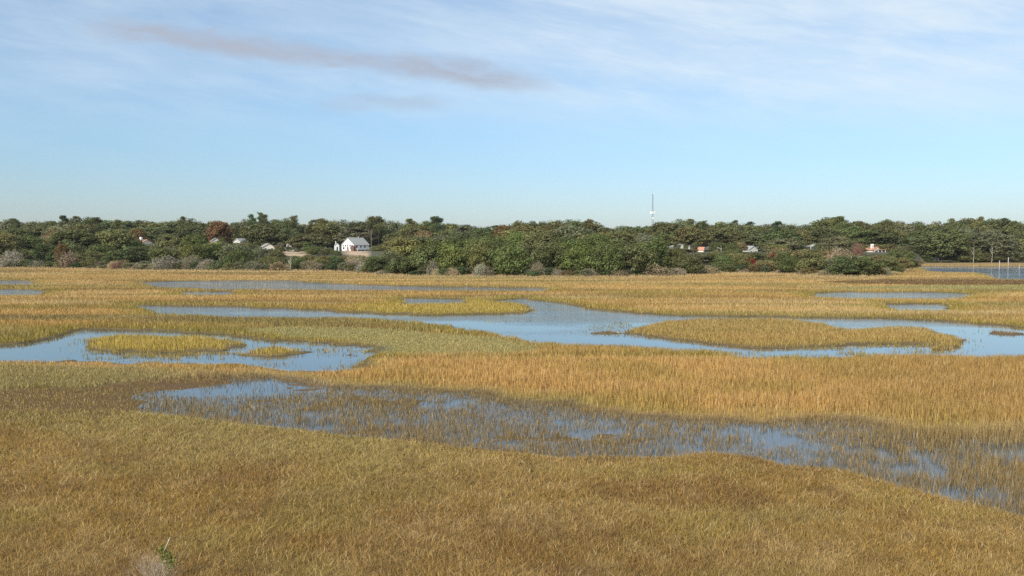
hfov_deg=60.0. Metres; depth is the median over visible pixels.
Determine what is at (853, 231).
live oak
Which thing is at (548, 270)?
evergreen shrub
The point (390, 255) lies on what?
evergreen shrub
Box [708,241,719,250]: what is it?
evergreen shrub
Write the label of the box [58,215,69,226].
pine tree
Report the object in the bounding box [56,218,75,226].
live oak
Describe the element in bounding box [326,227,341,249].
live oak
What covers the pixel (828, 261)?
evergreen shrub
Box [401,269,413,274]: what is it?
evergreen shrub
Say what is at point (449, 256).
evergreen shrub
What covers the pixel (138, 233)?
autumn tree
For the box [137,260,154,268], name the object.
evergreen shrub
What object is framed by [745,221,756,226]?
pine tree
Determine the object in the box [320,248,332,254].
evergreen shrub
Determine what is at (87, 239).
evergreen tree
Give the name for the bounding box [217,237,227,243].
evergreen shrub
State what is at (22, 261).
evergreen shrub
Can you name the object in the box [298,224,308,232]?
live oak
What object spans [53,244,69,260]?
autumn tree
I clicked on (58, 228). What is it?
live oak
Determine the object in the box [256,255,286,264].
evergreen shrub
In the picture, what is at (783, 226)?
live oak
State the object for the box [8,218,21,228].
pine tree
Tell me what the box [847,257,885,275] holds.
evergreen shrub
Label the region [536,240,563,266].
evergreen shrub
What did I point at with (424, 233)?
autumn tree
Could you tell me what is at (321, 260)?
evergreen shrub
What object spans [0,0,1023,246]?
sky
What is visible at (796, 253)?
evergreen shrub
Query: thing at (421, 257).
evergreen shrub
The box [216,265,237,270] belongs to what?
bare shrub
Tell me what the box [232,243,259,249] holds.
live oak
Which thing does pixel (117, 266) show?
bare shrub
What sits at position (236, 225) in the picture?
live oak
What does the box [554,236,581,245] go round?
live oak
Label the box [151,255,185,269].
bare shrub
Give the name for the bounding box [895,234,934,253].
live oak
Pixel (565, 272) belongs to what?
bare shrub
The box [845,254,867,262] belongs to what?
evergreen shrub
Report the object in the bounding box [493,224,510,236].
autumn tree
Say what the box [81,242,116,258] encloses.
evergreen shrub
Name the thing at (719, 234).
live oak
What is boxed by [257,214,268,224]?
pine tree
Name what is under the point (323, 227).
live oak
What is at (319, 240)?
live oak
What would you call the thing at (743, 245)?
evergreen shrub
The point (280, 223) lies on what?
live oak
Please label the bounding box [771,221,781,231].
pine tree
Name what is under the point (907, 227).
live oak
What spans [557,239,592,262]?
evergreen shrub
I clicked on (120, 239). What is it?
evergreen tree
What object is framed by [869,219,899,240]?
live oak
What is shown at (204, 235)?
live oak
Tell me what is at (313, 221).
pine tree
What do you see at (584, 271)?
evergreen shrub
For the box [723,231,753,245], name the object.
live oak
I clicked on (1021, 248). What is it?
live oak
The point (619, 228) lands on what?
live oak
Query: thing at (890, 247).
evergreen shrub
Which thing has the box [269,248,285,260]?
evergreen shrub
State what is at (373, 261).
evergreen shrub
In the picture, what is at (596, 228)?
live oak
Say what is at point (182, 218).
pine tree
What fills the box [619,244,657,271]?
evergreen shrub
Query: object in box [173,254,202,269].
bare shrub
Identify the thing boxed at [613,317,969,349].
island grass
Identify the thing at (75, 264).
evergreen shrub
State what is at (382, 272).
bare shrub
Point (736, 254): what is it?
evergreen shrub
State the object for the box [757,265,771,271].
evergreen shrub
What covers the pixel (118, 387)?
ground
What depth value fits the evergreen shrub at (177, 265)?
252.62 m
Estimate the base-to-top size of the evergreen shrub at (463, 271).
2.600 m
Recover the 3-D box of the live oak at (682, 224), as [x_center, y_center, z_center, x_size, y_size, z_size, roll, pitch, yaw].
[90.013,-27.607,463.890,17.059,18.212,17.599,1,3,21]
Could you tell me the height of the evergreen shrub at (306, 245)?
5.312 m
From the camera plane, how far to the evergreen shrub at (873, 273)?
199.67 m
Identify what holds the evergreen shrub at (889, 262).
on the ground at (118, 387)
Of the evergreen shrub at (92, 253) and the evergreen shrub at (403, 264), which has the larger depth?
the evergreen shrub at (92, 253)
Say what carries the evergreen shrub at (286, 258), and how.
on the ground at (118, 387)
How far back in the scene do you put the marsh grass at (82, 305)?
110.32 m
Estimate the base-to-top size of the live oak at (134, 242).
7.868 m
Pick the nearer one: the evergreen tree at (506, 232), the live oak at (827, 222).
the evergreen tree at (506, 232)
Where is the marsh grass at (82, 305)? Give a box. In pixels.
[0,264,1023,410]
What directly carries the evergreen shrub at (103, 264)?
on the ground at (118, 387)
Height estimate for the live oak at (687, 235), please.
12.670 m
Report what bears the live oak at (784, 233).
on the ground at (118, 387)
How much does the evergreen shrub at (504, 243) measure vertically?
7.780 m
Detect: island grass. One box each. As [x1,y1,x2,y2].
[87,331,246,351]
[241,343,304,355]
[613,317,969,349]
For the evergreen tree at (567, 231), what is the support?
on the ground at (118, 387)
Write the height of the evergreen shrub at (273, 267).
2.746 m
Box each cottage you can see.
[139,237,152,243]
[233,238,244,242]
[260,243,273,249]
[691,247,704,251]
[743,246,758,251]
[865,244,885,251]
[932,255,941,260]
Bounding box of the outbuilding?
[334,241,339,250]
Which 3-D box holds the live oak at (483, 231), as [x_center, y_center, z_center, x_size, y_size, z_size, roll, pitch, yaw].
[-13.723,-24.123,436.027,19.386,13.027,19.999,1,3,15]
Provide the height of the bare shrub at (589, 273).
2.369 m
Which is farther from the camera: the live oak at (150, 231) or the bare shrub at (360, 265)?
the live oak at (150, 231)
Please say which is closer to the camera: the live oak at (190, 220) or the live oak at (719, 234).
the live oak at (719, 234)
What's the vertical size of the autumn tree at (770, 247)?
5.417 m
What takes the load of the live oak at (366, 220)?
on the ground at (118, 387)
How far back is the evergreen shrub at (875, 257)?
233.18 m
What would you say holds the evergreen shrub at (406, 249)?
on the ground at (118, 387)
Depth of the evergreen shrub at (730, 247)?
352.08 m
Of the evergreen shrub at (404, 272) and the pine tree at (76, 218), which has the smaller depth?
the evergreen shrub at (404, 272)
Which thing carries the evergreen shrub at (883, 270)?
on the ground at (118, 387)
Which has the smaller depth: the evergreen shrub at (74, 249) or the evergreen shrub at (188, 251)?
the evergreen shrub at (188, 251)
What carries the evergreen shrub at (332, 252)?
on the ground at (118, 387)
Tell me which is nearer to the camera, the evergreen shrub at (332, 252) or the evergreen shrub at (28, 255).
the evergreen shrub at (28, 255)
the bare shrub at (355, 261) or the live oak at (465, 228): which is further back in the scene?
the live oak at (465, 228)
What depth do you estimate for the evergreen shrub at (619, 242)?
234.86 m
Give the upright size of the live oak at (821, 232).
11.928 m
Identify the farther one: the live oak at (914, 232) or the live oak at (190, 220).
the live oak at (190, 220)
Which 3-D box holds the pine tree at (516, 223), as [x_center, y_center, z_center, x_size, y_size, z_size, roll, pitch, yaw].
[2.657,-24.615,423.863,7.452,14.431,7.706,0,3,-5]
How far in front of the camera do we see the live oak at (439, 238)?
274.95 m
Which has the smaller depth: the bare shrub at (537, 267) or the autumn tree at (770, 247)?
the bare shrub at (537, 267)
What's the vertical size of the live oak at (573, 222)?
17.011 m
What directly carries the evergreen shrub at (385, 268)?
on the ground at (118, 387)
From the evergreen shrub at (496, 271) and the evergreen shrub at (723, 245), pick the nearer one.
the evergreen shrub at (496, 271)
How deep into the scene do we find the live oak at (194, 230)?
416.93 m
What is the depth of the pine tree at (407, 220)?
418.74 m
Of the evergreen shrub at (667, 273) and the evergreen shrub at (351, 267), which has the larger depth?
the evergreen shrub at (351, 267)
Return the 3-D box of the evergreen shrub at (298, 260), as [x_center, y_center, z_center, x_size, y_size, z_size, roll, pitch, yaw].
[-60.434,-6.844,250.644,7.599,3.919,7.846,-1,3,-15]
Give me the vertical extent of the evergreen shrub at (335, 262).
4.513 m
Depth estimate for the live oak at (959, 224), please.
445.13 m
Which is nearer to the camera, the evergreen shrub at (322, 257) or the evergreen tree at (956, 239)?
the evergreen shrub at (322, 257)
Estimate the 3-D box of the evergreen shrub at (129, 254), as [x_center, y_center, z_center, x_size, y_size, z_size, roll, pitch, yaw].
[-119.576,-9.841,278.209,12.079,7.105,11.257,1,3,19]
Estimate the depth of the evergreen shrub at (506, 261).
199.35 m
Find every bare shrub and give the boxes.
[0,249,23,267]
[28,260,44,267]
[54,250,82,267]
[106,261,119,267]
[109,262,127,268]
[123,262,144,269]
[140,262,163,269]
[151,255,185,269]
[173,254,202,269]
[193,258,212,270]
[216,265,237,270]
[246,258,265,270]
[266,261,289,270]
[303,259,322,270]
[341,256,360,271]
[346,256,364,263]
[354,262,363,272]
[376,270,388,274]
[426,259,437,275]
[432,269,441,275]
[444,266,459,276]
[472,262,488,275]
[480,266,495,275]
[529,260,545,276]
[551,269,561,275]
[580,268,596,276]
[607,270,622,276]
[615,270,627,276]
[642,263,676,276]
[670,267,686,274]
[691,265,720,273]
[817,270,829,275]
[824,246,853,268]
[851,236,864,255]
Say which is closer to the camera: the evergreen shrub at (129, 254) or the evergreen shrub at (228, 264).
the evergreen shrub at (228, 264)
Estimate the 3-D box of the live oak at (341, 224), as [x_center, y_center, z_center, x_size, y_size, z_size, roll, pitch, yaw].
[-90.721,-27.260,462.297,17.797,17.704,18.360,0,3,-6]
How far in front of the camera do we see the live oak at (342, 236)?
437.31 m
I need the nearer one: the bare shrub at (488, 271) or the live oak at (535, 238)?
the bare shrub at (488, 271)
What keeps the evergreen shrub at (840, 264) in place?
on the ground at (118, 387)
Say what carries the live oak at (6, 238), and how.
on the ground at (118, 387)
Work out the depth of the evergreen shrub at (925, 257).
381.96 m
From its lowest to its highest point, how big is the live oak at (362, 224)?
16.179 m
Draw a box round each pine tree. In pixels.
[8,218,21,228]
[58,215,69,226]
[69,216,81,225]
[90,217,105,229]
[111,220,125,229]
[177,216,187,228]
[247,214,255,226]
[256,212,267,226]
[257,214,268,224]
[288,215,301,230]
[306,219,316,231]
[367,216,376,246]
[373,216,386,250]
[402,218,415,230]
[430,216,443,230]
[436,218,445,231]
[511,222,522,227]
[582,220,593,229]
[587,219,594,228]
[685,219,695,244]
[697,220,706,229]
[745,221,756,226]
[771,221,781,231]
[834,215,847,230]
[946,218,958,227]
[971,216,985,232]
[997,218,1009,227]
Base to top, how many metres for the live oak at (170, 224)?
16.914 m
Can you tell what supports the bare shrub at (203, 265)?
on the ground at (118, 387)
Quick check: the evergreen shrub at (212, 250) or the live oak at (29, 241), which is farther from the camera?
the live oak at (29, 241)
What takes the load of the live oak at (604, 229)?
on the ground at (118, 387)
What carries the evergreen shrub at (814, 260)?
on the ground at (118, 387)
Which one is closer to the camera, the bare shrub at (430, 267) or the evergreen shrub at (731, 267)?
the bare shrub at (430, 267)
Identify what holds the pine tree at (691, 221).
on the ground at (118, 387)
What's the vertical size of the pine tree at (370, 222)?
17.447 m
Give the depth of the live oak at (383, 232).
450.15 m
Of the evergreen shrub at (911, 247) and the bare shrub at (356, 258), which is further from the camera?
the evergreen shrub at (911, 247)
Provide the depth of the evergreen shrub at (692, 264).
212.78 m
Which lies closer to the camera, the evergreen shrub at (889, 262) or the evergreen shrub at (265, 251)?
the evergreen shrub at (889, 262)
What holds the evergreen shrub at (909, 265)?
on the ground at (118, 387)
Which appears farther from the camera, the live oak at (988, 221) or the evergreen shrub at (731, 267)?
the live oak at (988, 221)
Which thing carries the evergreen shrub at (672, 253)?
on the ground at (118, 387)
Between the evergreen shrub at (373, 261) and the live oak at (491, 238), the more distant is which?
the live oak at (491, 238)
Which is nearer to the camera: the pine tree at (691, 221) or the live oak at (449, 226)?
the pine tree at (691, 221)
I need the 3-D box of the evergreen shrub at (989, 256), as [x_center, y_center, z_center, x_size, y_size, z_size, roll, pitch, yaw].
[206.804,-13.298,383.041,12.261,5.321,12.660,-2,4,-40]
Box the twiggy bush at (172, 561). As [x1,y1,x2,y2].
[117,538,183,575]
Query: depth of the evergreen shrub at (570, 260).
199.88 m
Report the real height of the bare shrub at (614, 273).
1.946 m
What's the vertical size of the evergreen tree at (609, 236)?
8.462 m
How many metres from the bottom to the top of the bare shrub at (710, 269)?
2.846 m
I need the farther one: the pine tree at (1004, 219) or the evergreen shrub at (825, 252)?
the pine tree at (1004, 219)
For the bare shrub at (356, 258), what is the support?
on the ground at (118, 387)
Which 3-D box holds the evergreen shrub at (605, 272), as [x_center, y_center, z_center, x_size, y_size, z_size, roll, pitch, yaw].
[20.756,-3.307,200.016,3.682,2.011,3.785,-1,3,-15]
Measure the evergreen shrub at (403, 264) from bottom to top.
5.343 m
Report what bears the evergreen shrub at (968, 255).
on the ground at (118, 387)
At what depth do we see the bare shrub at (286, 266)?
242.98 m
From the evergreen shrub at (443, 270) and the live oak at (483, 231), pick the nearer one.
the evergreen shrub at (443, 270)
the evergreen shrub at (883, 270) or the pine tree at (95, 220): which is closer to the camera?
the evergreen shrub at (883, 270)
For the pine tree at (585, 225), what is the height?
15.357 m
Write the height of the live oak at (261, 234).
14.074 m
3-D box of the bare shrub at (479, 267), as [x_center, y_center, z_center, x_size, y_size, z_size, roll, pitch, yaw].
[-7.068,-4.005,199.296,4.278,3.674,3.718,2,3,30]
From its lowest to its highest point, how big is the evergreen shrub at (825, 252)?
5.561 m
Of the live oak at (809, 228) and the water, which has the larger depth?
the live oak at (809, 228)
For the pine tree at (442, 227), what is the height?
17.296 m
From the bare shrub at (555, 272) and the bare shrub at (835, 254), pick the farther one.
the bare shrub at (835, 254)
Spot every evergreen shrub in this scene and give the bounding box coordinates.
[0,242,22,258]
[3,262,22,267]
[18,259,29,266]
[19,247,43,259]
[22,259,39,266]
[29,242,55,261]
[44,261,53,266]
[51,242,89,261]
[52,261,65,266]
[70,261,83,267]
[74,250,106,264]
[79,258,98,267]
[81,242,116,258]
[98,260,108,268]
[99,255,123,263]
[112,245,149,265]
[120,262,138,267]
[136,246,157,261]
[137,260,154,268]
[149,247,178,262]
[170,262,184,268]
[175,242,207,262]
[188,261,199,268]
[200,242,227,260]
[204,260,224,269]
[209,261,223,269]
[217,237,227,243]
[218,243,252,260]
[221,248,257,266]
[222,262,235,269]
[232,261,243,269]
[242,262,254,269]
[244,243,253,248]
[251,263,267,270]
[253,247,263,260]
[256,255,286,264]
[262,247,270,254]
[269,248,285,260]
[269,262,284,270]
[273,243,284,249]
[282,256,296,263]
[286,257,306,267]
[289,262,300,269]
[298,260,314,268]
[302,241,314,250]
[302,254,316,260]
[306,247,318,255]
[309,258,328,263]
[315,245,324,254]
[317,255,330,263]
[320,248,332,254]
[320,264,329,269]
[326,256,345,268]
[330,250,338,254]
[337,262,348,270]
[345,263,361,270]
[359,262,372,272]
[363,256,390,270]
[368,268,380,272]
[375,243,385,250]
[377,249,403,266]
[382,265,396,273]
[387,255,417,274]
[389,236,421,259]
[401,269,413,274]
[408,244,439,272]
[408,270,425,275]
[412,238,444,256]
[417,265,430,273]
[434,240,468,269]
[438,268,450,275]
[442,236,463,260]
[453,266,468,275]
[462,235,495,258]
[465,241,494,269]
[488,268,498,275]
[490,242,534,275]
[494,240,518,264]
[512,268,526,275]
[515,241,539,264]
[526,270,541,275]
[534,243,569,270]
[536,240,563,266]
[538,267,553,274]
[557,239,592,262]
[558,242,593,271]
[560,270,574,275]
[573,270,583,275]
[579,270,591,275]
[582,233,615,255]
[587,241,626,276]
[597,270,612,275]
[598,237,639,264]
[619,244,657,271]
[624,239,657,262]
[628,270,642,275]
[637,237,671,267]
[639,270,653,274]
[655,267,670,274]
[659,249,685,268]
[666,247,686,256]
[669,254,706,274]
[673,241,680,247]
[685,252,710,263]
[690,242,697,248]
[700,253,730,263]
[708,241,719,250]
[710,254,735,269]
[714,243,728,250]
[720,264,736,271]
[723,245,739,250]
[725,249,741,253]
[725,253,754,258]
[731,254,752,268]
[734,264,745,270]
[736,241,747,250]
[748,264,760,272]
[749,253,774,262]
[755,260,778,270]
[757,241,769,249]
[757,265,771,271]
[764,246,794,258]
[773,250,792,263]
[777,255,801,273]
[789,249,826,259]
[795,250,825,270]
[800,267,816,273]
[814,258,835,269]
[815,247,844,257]
[823,254,858,274]
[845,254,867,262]
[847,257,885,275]
[862,268,880,275]
[866,255,886,264]
[867,244,885,250]
[877,259,903,271]
[879,268,886,274]
[886,244,898,251]
[887,248,919,261]
[894,257,914,269]
[896,246,907,250]
[905,245,916,250]
[921,255,932,259]
[939,260,957,262]
[941,255,964,261]
[955,248,983,262]
[979,251,1005,261]
[1003,250,1023,261]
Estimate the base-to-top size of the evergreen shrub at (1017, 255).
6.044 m
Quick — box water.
[0,266,1023,516]
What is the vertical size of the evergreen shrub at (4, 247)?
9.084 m
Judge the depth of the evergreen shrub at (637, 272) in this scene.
201.26 m
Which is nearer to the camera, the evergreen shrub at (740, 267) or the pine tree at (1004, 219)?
the evergreen shrub at (740, 267)
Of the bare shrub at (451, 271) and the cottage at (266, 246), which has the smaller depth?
the bare shrub at (451, 271)
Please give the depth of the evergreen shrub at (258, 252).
277.70 m
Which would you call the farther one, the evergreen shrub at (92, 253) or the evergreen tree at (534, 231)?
the evergreen tree at (534, 231)
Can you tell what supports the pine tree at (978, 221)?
on the ground at (118, 387)
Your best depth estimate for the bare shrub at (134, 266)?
258.74 m
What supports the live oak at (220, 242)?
on the ground at (118, 387)
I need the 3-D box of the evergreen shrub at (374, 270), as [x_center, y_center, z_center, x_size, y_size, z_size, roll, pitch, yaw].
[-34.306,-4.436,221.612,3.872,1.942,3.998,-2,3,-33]
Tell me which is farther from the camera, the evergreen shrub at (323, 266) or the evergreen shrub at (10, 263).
the evergreen shrub at (10, 263)
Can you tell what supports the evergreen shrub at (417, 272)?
on the ground at (118, 387)
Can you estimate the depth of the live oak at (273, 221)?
456.56 m
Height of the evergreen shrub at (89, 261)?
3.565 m
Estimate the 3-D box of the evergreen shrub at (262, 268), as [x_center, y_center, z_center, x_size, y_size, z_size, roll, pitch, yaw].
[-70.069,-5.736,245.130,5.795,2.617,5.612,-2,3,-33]
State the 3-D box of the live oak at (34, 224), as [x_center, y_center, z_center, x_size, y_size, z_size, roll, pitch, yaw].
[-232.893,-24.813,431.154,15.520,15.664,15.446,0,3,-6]
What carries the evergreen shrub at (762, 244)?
on the ground at (118, 387)
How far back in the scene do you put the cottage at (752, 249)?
389.78 m
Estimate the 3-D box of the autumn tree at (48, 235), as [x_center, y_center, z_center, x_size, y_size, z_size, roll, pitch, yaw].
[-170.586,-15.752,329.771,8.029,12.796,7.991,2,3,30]
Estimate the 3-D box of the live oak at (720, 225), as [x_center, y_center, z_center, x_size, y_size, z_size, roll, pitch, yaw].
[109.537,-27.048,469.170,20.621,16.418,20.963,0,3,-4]
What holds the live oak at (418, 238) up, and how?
on the ground at (118, 387)
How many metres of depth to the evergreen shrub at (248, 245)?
325.34 m
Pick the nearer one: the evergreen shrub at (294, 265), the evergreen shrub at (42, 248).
the evergreen shrub at (294, 265)
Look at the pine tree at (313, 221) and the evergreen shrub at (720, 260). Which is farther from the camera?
the pine tree at (313, 221)
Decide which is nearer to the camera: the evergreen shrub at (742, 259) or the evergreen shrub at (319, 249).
the evergreen shrub at (742, 259)
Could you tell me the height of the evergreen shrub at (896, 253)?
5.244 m
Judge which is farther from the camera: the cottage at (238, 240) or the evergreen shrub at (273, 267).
the cottage at (238, 240)
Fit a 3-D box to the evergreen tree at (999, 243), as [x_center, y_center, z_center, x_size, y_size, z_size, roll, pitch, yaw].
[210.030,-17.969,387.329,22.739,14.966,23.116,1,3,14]
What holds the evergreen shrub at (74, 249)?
on the ground at (118, 387)
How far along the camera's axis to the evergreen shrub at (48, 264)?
278.00 m
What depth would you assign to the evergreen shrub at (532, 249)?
232.26 m
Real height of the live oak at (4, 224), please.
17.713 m
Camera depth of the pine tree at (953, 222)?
421.80 m
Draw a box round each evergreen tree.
[42,229,101,249]
[94,228,135,252]
[178,234,208,247]
[495,224,537,238]
[510,228,559,244]
[531,221,567,231]
[550,224,596,238]
[575,233,615,239]
[609,229,642,236]
[914,228,975,259]
[967,230,1022,261]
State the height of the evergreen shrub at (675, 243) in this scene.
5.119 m
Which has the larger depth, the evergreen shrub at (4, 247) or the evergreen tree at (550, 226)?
the evergreen tree at (550, 226)
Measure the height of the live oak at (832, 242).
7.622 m
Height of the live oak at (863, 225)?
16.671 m
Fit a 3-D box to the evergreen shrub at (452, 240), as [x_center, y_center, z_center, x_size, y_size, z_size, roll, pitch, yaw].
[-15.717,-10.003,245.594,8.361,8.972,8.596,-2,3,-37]
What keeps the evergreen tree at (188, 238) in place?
on the ground at (118, 387)
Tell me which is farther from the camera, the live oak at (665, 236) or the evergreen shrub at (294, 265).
the live oak at (665, 236)
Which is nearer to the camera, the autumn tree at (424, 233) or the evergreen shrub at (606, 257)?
the evergreen shrub at (606, 257)
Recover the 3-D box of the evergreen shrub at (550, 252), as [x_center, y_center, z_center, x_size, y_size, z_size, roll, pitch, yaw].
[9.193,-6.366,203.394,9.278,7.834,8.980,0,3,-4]
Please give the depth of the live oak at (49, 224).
433.17 m
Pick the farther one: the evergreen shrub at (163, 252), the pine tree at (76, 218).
the pine tree at (76, 218)
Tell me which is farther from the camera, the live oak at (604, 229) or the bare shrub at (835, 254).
the live oak at (604, 229)
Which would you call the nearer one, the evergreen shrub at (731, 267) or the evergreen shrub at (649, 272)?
the evergreen shrub at (649, 272)
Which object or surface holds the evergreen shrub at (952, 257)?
on the ground at (118, 387)
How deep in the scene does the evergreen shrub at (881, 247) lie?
351.93 m
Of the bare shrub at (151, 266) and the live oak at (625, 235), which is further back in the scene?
the live oak at (625, 235)
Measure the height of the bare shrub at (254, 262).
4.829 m
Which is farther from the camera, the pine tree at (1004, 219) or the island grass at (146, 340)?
the pine tree at (1004, 219)
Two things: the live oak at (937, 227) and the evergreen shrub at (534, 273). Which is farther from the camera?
the live oak at (937, 227)
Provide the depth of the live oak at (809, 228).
429.97 m
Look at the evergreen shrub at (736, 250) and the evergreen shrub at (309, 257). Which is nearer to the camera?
the evergreen shrub at (309, 257)
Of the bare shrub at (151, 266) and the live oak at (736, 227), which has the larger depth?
the live oak at (736, 227)
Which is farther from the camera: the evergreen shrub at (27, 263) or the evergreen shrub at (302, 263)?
the evergreen shrub at (27, 263)
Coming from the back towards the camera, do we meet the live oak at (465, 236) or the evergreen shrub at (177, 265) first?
the live oak at (465, 236)
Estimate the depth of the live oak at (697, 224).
440.16 m
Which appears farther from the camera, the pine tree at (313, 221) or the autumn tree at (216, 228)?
the pine tree at (313, 221)
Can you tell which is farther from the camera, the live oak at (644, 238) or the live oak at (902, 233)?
the live oak at (902, 233)
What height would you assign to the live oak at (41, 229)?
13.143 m
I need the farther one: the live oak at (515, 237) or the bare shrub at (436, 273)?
the live oak at (515, 237)
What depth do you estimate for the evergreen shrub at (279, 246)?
378.31 m
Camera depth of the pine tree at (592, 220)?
435.95 m
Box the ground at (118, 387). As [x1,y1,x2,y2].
[0,247,1023,575]
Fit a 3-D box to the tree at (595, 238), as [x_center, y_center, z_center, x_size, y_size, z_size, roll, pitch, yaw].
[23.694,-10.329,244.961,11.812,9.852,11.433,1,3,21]
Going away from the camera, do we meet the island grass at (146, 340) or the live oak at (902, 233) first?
the island grass at (146, 340)
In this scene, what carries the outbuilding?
on the ground at (118, 387)
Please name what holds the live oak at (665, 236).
on the ground at (118, 387)
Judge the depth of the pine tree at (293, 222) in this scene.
432.72 m
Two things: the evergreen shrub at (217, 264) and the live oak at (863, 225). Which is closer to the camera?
the evergreen shrub at (217, 264)
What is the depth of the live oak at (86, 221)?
439.22 m
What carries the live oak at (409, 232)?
on the ground at (118, 387)
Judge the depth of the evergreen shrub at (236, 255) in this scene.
250.40 m
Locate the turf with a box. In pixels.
[0,323,546,390]
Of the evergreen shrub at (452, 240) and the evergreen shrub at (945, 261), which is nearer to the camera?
the evergreen shrub at (452, 240)
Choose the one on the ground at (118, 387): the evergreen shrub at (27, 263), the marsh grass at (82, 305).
the evergreen shrub at (27, 263)
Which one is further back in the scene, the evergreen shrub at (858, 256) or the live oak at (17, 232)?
the live oak at (17, 232)
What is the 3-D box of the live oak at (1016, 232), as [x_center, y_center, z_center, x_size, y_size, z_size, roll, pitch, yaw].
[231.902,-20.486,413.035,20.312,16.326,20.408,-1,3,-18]
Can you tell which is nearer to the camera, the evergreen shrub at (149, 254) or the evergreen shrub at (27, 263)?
the evergreen shrub at (27, 263)
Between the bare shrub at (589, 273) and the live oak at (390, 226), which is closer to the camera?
the bare shrub at (589, 273)
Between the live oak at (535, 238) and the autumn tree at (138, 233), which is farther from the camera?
the autumn tree at (138, 233)
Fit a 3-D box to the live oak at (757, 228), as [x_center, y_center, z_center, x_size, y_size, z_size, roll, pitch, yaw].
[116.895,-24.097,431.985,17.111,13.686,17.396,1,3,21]
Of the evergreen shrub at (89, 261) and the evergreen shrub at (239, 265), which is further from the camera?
the evergreen shrub at (89, 261)
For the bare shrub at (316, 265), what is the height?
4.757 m
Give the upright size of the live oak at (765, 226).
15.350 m
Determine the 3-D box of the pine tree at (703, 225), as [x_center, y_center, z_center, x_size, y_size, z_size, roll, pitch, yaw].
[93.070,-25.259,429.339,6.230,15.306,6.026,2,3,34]
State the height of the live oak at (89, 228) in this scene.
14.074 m
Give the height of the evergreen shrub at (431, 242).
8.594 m
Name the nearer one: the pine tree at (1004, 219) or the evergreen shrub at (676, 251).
the evergreen shrub at (676, 251)
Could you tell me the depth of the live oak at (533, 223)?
448.52 m
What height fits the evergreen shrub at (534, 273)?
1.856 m
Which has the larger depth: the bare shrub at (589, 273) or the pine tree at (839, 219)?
the pine tree at (839, 219)
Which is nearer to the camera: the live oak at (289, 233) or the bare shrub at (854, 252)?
the bare shrub at (854, 252)
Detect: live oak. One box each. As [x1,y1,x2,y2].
[0,219,25,230]
[0,231,24,249]
[5,228,39,236]
[16,236,43,250]
[20,221,45,229]
[21,226,47,236]
[40,221,56,227]
[40,224,74,236]
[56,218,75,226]
[64,223,100,233]
[72,216,104,229]
[99,219,116,228]
[107,220,139,229]
[126,220,153,228]
[129,227,162,244]
[130,239,139,247]
[146,221,165,228]
[151,227,191,243]
[155,233,180,251]
[158,220,184,228]
[176,218,202,223]
[179,222,207,229]
[181,225,207,239]
[197,228,231,242]
[202,241,226,247]
[226,226,254,243]
[228,223,239,228]
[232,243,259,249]
[240,218,262,245]
[240,223,285,245]
[266,219,277,224]
[268,227,301,250]
[272,218,301,246]
[286,233,331,248]
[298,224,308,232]
[305,219,340,248]
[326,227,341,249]
[329,220,348,250]
[332,226,378,246]
[340,220,372,233]
[365,215,387,226]
[374,229,394,250]
[381,232,401,243]
[381,237,404,251]
[383,220,401,232]
[398,224,435,238]
[399,222,419,232]
[406,236,428,242]
[416,220,439,230]
[429,234,462,254]
[433,229,460,238]
[439,223,459,230]
[452,224,481,236]
[458,233,481,239]
[471,226,494,236]
[479,234,504,248]
[504,230,526,244]
[524,233,556,247]
[526,221,546,230]
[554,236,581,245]
[559,218,589,227]
[581,222,604,232]
[581,232,610,253]
[594,227,614,232]
[609,231,636,242]
[614,225,638,232]
[632,233,655,243]
[634,226,649,233]
[642,221,679,236]
[645,234,669,244]
[656,230,688,245]
[667,226,715,248]
[670,218,689,244]
[694,221,717,246]
[705,227,733,246]
[711,221,730,228]
[722,222,752,240]
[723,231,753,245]
[740,225,766,241]
[742,231,771,250]
[758,229,804,241]
[761,238,804,251]
[762,224,779,231]
[766,223,795,231]
[788,229,817,245]
[794,224,816,240]
[806,227,842,244]
[809,217,840,229]
[816,235,854,250]
[833,219,857,227]
[837,225,870,244]
[853,221,872,230]
[859,229,900,244]
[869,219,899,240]
[882,229,908,244]
[891,220,917,231]
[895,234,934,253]
[902,230,929,252]
[909,221,926,231]
[923,221,947,229]
[923,225,955,231]
[942,221,972,229]
[956,226,980,239]
[958,217,984,228]
[973,218,994,231]
[986,218,1020,231]
[998,226,1023,238]
[1007,237,1023,261]
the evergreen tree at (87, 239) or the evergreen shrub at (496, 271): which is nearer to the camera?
the evergreen shrub at (496, 271)
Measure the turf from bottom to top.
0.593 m
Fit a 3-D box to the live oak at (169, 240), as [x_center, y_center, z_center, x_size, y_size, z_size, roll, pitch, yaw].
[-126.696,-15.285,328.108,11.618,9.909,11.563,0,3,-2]
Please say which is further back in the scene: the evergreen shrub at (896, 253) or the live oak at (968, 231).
the live oak at (968, 231)
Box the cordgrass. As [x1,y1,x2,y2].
[0,351,1023,431]
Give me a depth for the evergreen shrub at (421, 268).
204.90 m
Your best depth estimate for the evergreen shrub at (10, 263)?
281.46 m
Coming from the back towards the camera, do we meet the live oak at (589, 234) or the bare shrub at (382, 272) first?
the live oak at (589, 234)
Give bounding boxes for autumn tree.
[42,229,56,245]
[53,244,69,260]
[127,228,148,239]
[205,220,233,243]
[413,230,432,237]
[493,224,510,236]
[767,244,791,251]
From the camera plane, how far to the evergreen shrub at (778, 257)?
253.76 m
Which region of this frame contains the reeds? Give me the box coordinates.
[91,370,1023,514]
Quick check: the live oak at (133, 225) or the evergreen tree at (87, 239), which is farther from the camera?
the live oak at (133, 225)
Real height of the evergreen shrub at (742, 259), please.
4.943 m
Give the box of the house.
[341,237,369,250]

